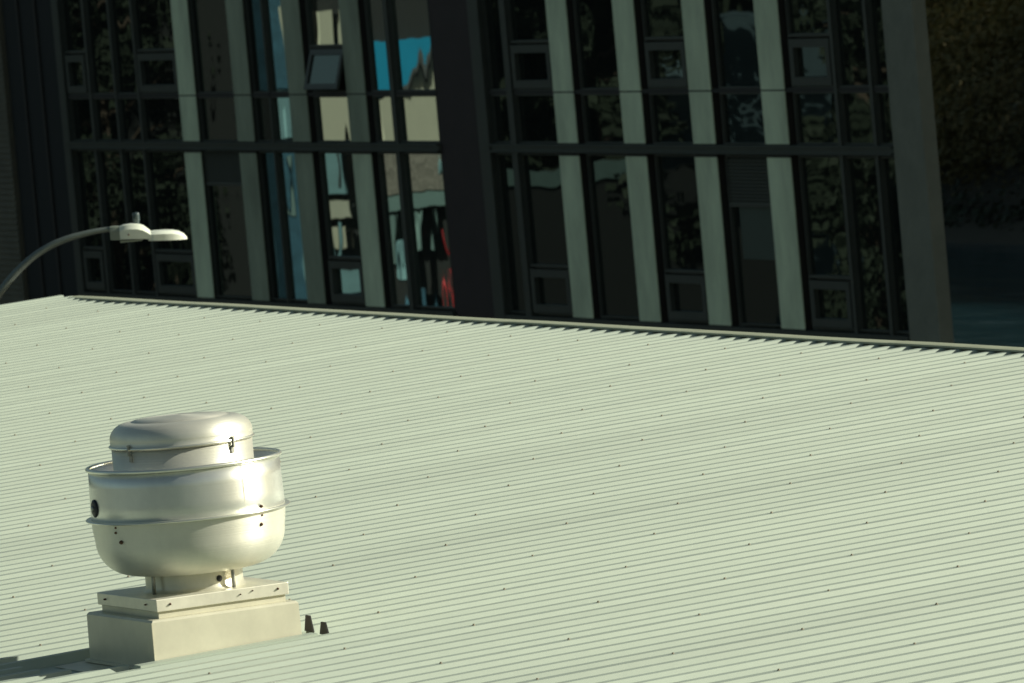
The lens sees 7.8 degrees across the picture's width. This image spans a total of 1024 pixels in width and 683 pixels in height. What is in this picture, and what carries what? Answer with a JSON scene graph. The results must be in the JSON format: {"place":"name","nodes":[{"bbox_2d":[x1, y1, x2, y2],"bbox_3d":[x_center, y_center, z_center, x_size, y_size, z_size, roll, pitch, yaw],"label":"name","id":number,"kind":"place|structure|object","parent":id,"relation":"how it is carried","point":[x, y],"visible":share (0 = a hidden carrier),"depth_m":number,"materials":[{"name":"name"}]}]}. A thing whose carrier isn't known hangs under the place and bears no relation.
{"place":"outdoors","nodes":[
{"label":"outdoors","id":0,"kind":"place"},
{"bbox_2d":[0,212,186,297],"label":"street lamp","id":1,"kind":"object","parent":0,"point":[135,230],"visible":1,"depth_m":67.97,"materials":[{"name":"metal"}]},
{"bbox_2d":[0,0,953,342],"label":"office building","id":2,"kind":"structure","parent":0,"point":[764,166],"depth_m":124.72,"materials":[{"name":"grey grey concrete"},{"name":"bronze"},{"name":"glass"}]},
{"bbox_2d":[60,0,88,94],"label":"window","id":3,"kind":"structure","parent":2,"relation":"in","point":[76,72],"depth_m":141.13,"materials":[{"name":"black glass"}]},
{"bbox_2d":[69,98,92,140],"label":"window","id":4,"kind":"structure","parent":2,"relation":"in","point":[79,107],"depth_m":141.23,"materials":[{"name":"black glass"}]},
{"bbox_2d":[74,149,106,290],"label":"window","id":5,"kind":"structure","parent":2,"relation":"in","point":[94,266],"depth_m":141.33,"materials":[{"name":"black glass"}]},
{"bbox_2d":[84,0,113,93],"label":"window","id":6,"kind":"structure","parent":2,"relation":"in","point":[96,13],"depth_m":140.03,"materials":[{"name":"black glass"}]},
{"bbox_2d":[94,98,118,140],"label":"window","id":7,"kind":"structure","parent":2,"relation":"in","point":[105,110],"depth_m":140.10,"materials":[{"name":"black glass"}]},
{"bbox_2d":[98,150,132,291],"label":"window","id":8,"kind":"structure","parent":2,"relation":"in","point":[110,164],"depth_m":140.27,"materials":[{"name":"black glass"}]},
{"bbox_2d":[109,0,136,93],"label":"window","id":9,"kind":"structure","parent":2,"relation":"in","point":[119,9],"depth_m":138.97,"materials":[{"name":"black glass"}]},
{"bbox_2d":[118,98,141,140],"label":"window","id":10,"kind":"structure","parent":2,"relation":"in","point":[128,107],"depth_m":139.04,"materials":[{"name":"black glass"}]},
{"bbox_2d":[123,150,155,292],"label":"window","id":11,"kind":"structure","parent":2,"relation":"in","point":[133,159],"depth_m":139.18,"materials":[{"name":"black glass"}]},
{"bbox_2d":[132,0,178,93],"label":"window","id":12,"kind":"structure","parent":2,"relation":"in","point":[157,72],"depth_m":137.52,"materials":[{"name":"glass"}]},
{"bbox_2d":[141,97,182,140],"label":"window","id":13,"kind":"structure","parent":2,"relation":"in","point":[161,116],"depth_m":137.62,"materials":[{"name":"black glass"}]},
{"bbox_2d":[146,150,196,295],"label":"window","id":14,"kind":"structure","parent":2,"relation":"in","point":[176,275],"depth_m":137.72,"materials":[{"name":"black glass"}]},
{"bbox_2d":[189,0,233,92],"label":"window","id":15,"kind":"structure","parent":2,"relation":"in","point":[208,17],"depth_m":135.19,"materials":[{"name":"black glass"}]},
{"bbox_2d":[198,97,238,141],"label":"window","id":16,"kind":"structure","parent":2,"relation":"in","point":[217,114],"depth_m":135.26,"materials":[{"name":"black glass"}]},
{"bbox_2d":[203,151,251,298],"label":"window","id":17,"kind":"structure","parent":2,"relation":"in","point":[222,168],"depth_m":135.39,"materials":[{"name":"black glass"}]},
{"bbox_2d":[245,0,267,92],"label":"window","id":18,"kind":"structure","parent":2,"relation":"in","point":[253,10],"depth_m":133.32,"materials":[{"name":"black glass"}]},
{"bbox_2d":[254,97,272,141],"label":"window","id":19,"kind":"structure","parent":2,"relation":"in","point":[261,104],"depth_m":133.42,"materials":[{"name":"black glass"}]},
{"bbox_2d":[259,151,286,299],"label":"window","id":20,"kind":"structure","parent":2,"relation":"in","point":[266,158],"depth_m":133.55,"materials":[{"name":"black glass"}]},
{"bbox_2d":[262,0,287,92],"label":"window","id":21,"kind":"structure","parent":2,"relation":"in","point":[271,8],"depth_m":132.58,"materials":[{"name":"blue glass"}]},
{"bbox_2d":[271,96,292,141],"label":"window","id":22,"kind":"structure","parent":2,"relation":"in","point":[280,105],"depth_m":132.64,"materials":[{"name":"blue glass"}]},
{"bbox_2d":[276,151,307,301],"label":"window","id":23,"kind":"structure","parent":2,"relation":"in","point":[285,159],"depth_m":132.80,"materials":[{"name":"blue glass"}]},
{"bbox_2d":[303,0,345,91],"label":"window","id":24,"kind":"structure","parent":2,"relation":"in","point":[325,72],"depth_m":130.49,"materials":[{"name":"grey glass"}]},
{"bbox_2d":[314,96,350,141],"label":"window","id":25,"kind":"structure","parent":2,"relation":"in","point":[331,112],"depth_m":130.68,"materials":[{"name":"beige glass"}]},
{"bbox_2d":[319,151,365,304],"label":"window","id":26,"kind":"structure","parent":2,"relation":"in","point":[336,168],"depth_m":130.78,"materials":[{"name":"black glass"}]},
{"bbox_2d":[364,0,389,91],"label":"window","id":27,"kind":"structure","parent":2,"relation":"in","point":[373,8],"depth_m":128.62,"materials":[{"name":"blue glass"}]},
{"bbox_2d":[373,96,393,141],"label":"window","id":28,"kind":"structure","parent":2,"relation":"in","point":[381,104],"depth_m":128.72,"materials":[{"name":"beige glass"}]},
{"bbox_2d":[378,152,408,306],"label":"window","id":29,"kind":"structure","parent":2,"relation":"in","point":[387,160],"depth_m":128.84,"materials":[{"name":"glass"}]},
{"bbox_2d":[388,0,435,90],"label":"window","id":30,"kind":"structure","parent":2,"relation":"in","point":[409,19],"depth_m":127.31,"materials":[{"name":"glass"}]},
{"bbox_2d":[397,95,440,142],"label":"window","id":31,"kind":"structure","parent":2,"relation":"in","point":[417,114],"depth_m":127.41,"materials":[{"name":"beige glass"}]},
{"bbox_2d":[402,152,454,308],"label":"window","id":32,"kind":"structure","parent":2,"relation":"in","point":[423,171],"depth_m":127.53,"materials":[{"name":"black glass"}]},
{"bbox_2d":[482,0,505,90],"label":"window","id":33,"kind":"structure","parent":2,"relation":"in","point":[493,39],"depth_m":124.36,"materials":[{"name":"black glass"}]},
{"bbox_2d":[490,95,510,142],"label":"window","id":34,"kind":"structure","parent":2,"relation":"in","point":[501,129],"depth_m":124.45,"materials":[{"name":"black glass"}]},
{"bbox_2d":[496,153,525,312],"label":"window","id":35,"kind":"structure","parent":2,"relation":"in","point":[505,174],"depth_m":124.58,"materials":[{"name":"black glass"}]},
{"bbox_2d":[506,0,552,89],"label":"window","id":36,"kind":"structure","parent":2,"relation":"in","point":[527,19],"depth_m":123.09,"materials":[{"name":"black glass"}]},
{"bbox_2d":[515,94,557,142],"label":"window","id":37,"kind":"structure","parent":2,"relation":"in","point":[536,119],"depth_m":123.18,"materials":[{"name":"black glass"}]},
{"bbox_2d":[520,153,572,315],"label":"window","id":38,"kind":"structure","parent":2,"relation":"in","point":[541,176],"depth_m":123.30,"materials":[{"name":"black glass"}]},
{"bbox_2d":[573,0,618,89],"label":"window","id":39,"kind":"structure","parent":2,"relation":"in","point":[594,24],"depth_m":120.86,"materials":[{"name":"black glass"}]},
{"bbox_2d":[581,94,625,143],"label":"window","id":40,"kind":"structure","parent":2,"relation":"in","point":[602,115],"depth_m":120.95,"materials":[{"name":"black glass"}]},
{"bbox_2d":[586,154,639,318],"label":"window","id":41,"kind":"structure","parent":2,"relation":"in","point":[607,173],"depth_m":121.07,"materials":[{"name":"black glass"}]},
{"bbox_2d":[641,0,688,88],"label":"window","id":42,"kind":"structure","parent":2,"relation":"in","point":[666,67],"depth_m":118.58,"materials":[{"name":"black glass"}]},
{"bbox_2d":[649,93,692,143],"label":"window","id":43,"kind":"structure","parent":2,"relation":"in","point":[670,112],"depth_m":118.70,"materials":[{"name":"black glass"}]},
{"bbox_2d":[655,154,708,322],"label":"window","id":44,"kind":"structure","parent":2,"relation":"in","point":[686,296],"depth_m":118.81,"materials":[{"name":"black glass"}]},
{"bbox_2d":[712,0,760,87],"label":"window","id":45,"kind":"structure","parent":2,"relation":"in","point":[734,20],"depth_m":116.37,"materials":[{"name":"black glass"}]},
{"bbox_2d":[720,93,764,143],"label":"window","id":46,"kind":"structure","parent":2,"relation":"in","point":[742,113],"depth_m":116.46,"materials":[{"name":"black glass"}]},
{"bbox_2d":[725,155,780,326],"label":"window","id":47,"kind":"structure","parent":2,"relation":"in","point":[747,175],"depth_m":116.57,"materials":[{"name":"black glass"}]},
{"bbox_2d":[785,0,832,87],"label":"window","id":48,"kind":"structure","parent":2,"relation":"in","point":[810,58],"depth_m":114.15,"materials":[{"name":"black glass"}]},
{"bbox_2d":[793,92,837,144],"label":"window","id":49,"kind":"structure","parent":2,"relation":"in","point":[815,114],"depth_m":114.23,"materials":[{"name":"black glass"}]},
{"bbox_2d":[798,155,853,330],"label":"window","id":50,"kind":"structure","parent":2,"relation":"in","point":[820,176],"depth_m":114.37,"materials":[{"name":"black glass"}]},
{"bbox_2d":[832,0,868,86],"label":"window","id":51,"kind":"structure","parent":2,"relation":"in","point":[847,14],"depth_m":112.96,"materials":[{"name":"black glass"}]},
{"bbox_2d":[840,92,873,144],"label":"window","id":52,"kind":"structure","parent":2,"relation":"in","point":[855,106],"depth_m":113.04,"materials":[{"name":"black glass"}]},
{"bbox_2d":[845,156,889,331],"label":"window","id":53,"kind":"structure","parent":2,"relation":"in","point":[860,170],"depth_m":113.18,"materials":[{"name":"black glass"}]},
{"bbox_2d":[867,0,887,86],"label":"window","id":54,"kind":"structure","parent":2,"relation":"in","point":[874,6],"depth_m":112.16,"materials":[{"name":"black glass"}]},
{"bbox_2d":[875,91,892,144],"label":"window","id":55,"kind":"structure","parent":2,"relation":"in","point":[882,98],"depth_m":112.24,"materials":[{"name":"black glass"}]},
{"bbox_2d":[881,156,908,332],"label":"window","id":56,"kind":"structure","parent":2,"relation":"in","point":[887,162],"depth_m":112.38,"materials":[{"name":"black glass"}]},
{"bbox_2d":[0,295,1023,682],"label":"roof","id":57,"kind":"structure","parent":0,"point":[472,499],"depth_m":44.02,"materials":[{"name":"paint"}]},
{"bbox_2d":[85,411,301,668],"bbox_3d":[-1.673,1.035,39.075,1.070,1.320,1.070,-7,4,-25],"label":"exhaust fan","id":58,"kind":"object","parent":57,"relation":"on","point":[186,519],"visible":1,"depth_m":38.72,"materials":[{"name":"silver metal"}]},
{"bbox_2d":[931,0,1023,244],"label":"hillside","id":59,"kind":"structure","parent":0,"point":[970,231],"depth_m":291.19,"materials":[{"name":"green plant"}]},
{"bbox_2d":[925,0,1023,195],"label":"wood","id":60,"kind":"object","parent":59,"relation":"on","point":[975,60],"visible":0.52,"depth_m":297.01,"materials":[{"name":"green plant"}]},
{"bbox_2d":[941,178,1023,230],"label":"shore bushes","id":61,"kind":"object","parent":59,"relation":"on","point":[979,212],"visible":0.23,"depth_m":290.16,"materials":[{"name":"green plant"}]},
{"bbox_2d":[946,243,1023,346],"bbox_3d":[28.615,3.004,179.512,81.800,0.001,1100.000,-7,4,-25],"label":"water","id":62,"kind":"structure","parent":0,"point":[986,284],"depth_m":260.65,"materials":[{"name":"teal liquid"}]}
]}

